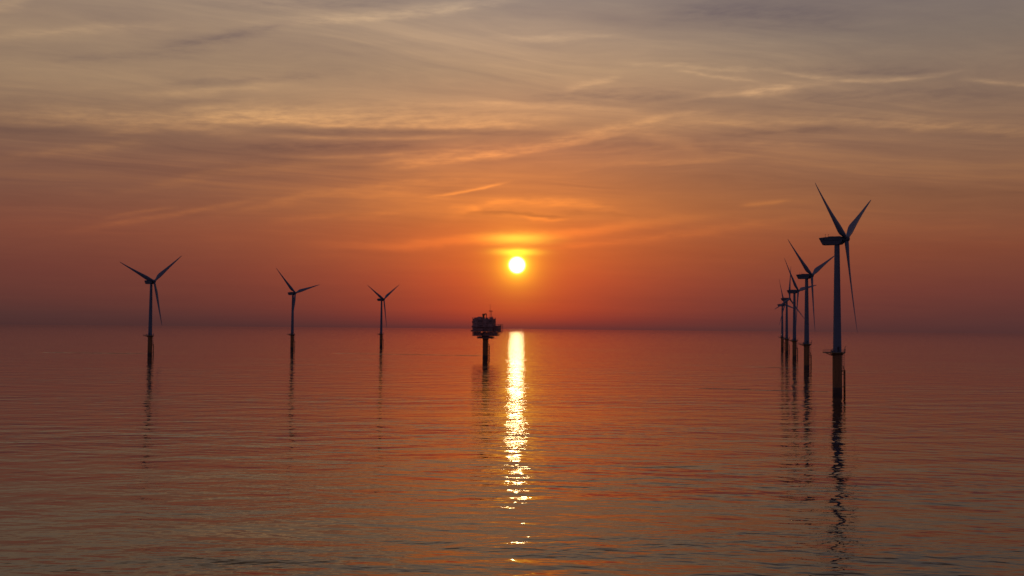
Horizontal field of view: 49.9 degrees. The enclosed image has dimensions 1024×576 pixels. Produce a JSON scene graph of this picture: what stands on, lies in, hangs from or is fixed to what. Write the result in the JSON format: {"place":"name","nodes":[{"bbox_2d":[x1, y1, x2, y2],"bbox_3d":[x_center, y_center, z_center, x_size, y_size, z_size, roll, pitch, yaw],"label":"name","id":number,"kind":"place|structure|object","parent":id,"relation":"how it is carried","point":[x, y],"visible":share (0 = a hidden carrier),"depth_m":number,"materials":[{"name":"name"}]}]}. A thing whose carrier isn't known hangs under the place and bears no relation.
{"place":"outdoors","nodes":[
{"label":"outdoors","id":0,"kind":"place"},
{"bbox_2d":[0,325,1023,575],"bbox_3d":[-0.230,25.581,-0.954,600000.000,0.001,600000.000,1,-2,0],"label":"sea","id":1,"kind":"structure","parent":0,"point":[242,451],"depth_m":226.42,"materials":[{"name":"orange liquid"}]},
{"bbox_2d":[120,256,180,354],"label":"wind turbine","id":2,"kind":"object","parent":1,"relation":"in","point":[150,281],"visible":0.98,"depth_m":963.91,"materials":[{"name":"grey metal"}]},
{"bbox_2d":[276,268,317,348],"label":"wind turbine","id":3,"kind":"object","parent":1,"relation":"in","point":[292,340],"visible":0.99,"depth_m":1259.73,"materials":[{"name":"grey metal"}]},
{"bbox_2d":[370,285,398,346],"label":"wind turbine","id":4,"kind":"object","parent":1,"relation":"in","point":[381,298],"visible":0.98,"depth_m":1501.64,"materials":[{"name":"grey metal"}]},
{"bbox_2d":[471,310,502,357],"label":"offshore substation","id":5,"kind":"object","parent":1,"relation":"in","point":[484,329],"visible":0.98,"depth_m":958.16,"materials":[{"name":"black metal"}]},
{"bbox_2d":[777,280,792,348],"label":"wind turbine","id":6,"kind":"object","parent":1,"relation":"in","point":[782,337],"visible":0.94,"depth_m":1608.48,"materials":[{"name":"grey metal"}]},
{"bbox_2d":[775,270,803,352],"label":"wind turbine","id":7,"kind":"object","parent":1,"relation":"in","point":[786,300],"visible":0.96,"depth_m":1310.43,"materials":[{"name":"grey metal"}]},
{"bbox_2d":[784,258,815,357],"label":"wind turbine","id":8,"kind":"object","parent":1,"relation":"in","point":[794,343],"visible":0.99,"depth_m":1054.65,"materials":[{"name":"grey metal"}]},
{"bbox_2d":[788,240,833,368],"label":"wind turbine","id":9,"kind":"object","parent":1,"relation":"in","point":[807,353],"visible":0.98,"depth_m":762.15,"materials":[{"name":"grey metal"}]},
{"bbox_2d":[815,183,870,392],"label":"wind turbine","id":10,"kind":"object","parent":1,"relation":"in","point":[836,351],"visible":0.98,"depth_m":460.65,"materials":[{"name":"grey metal"}]},
{"bbox_2d":[0,0,1023,333],"label":"sky","id":11,"kind":"structure","parent":0,"point":[535,164],"materials":[{"name":"orange"}]}
]}

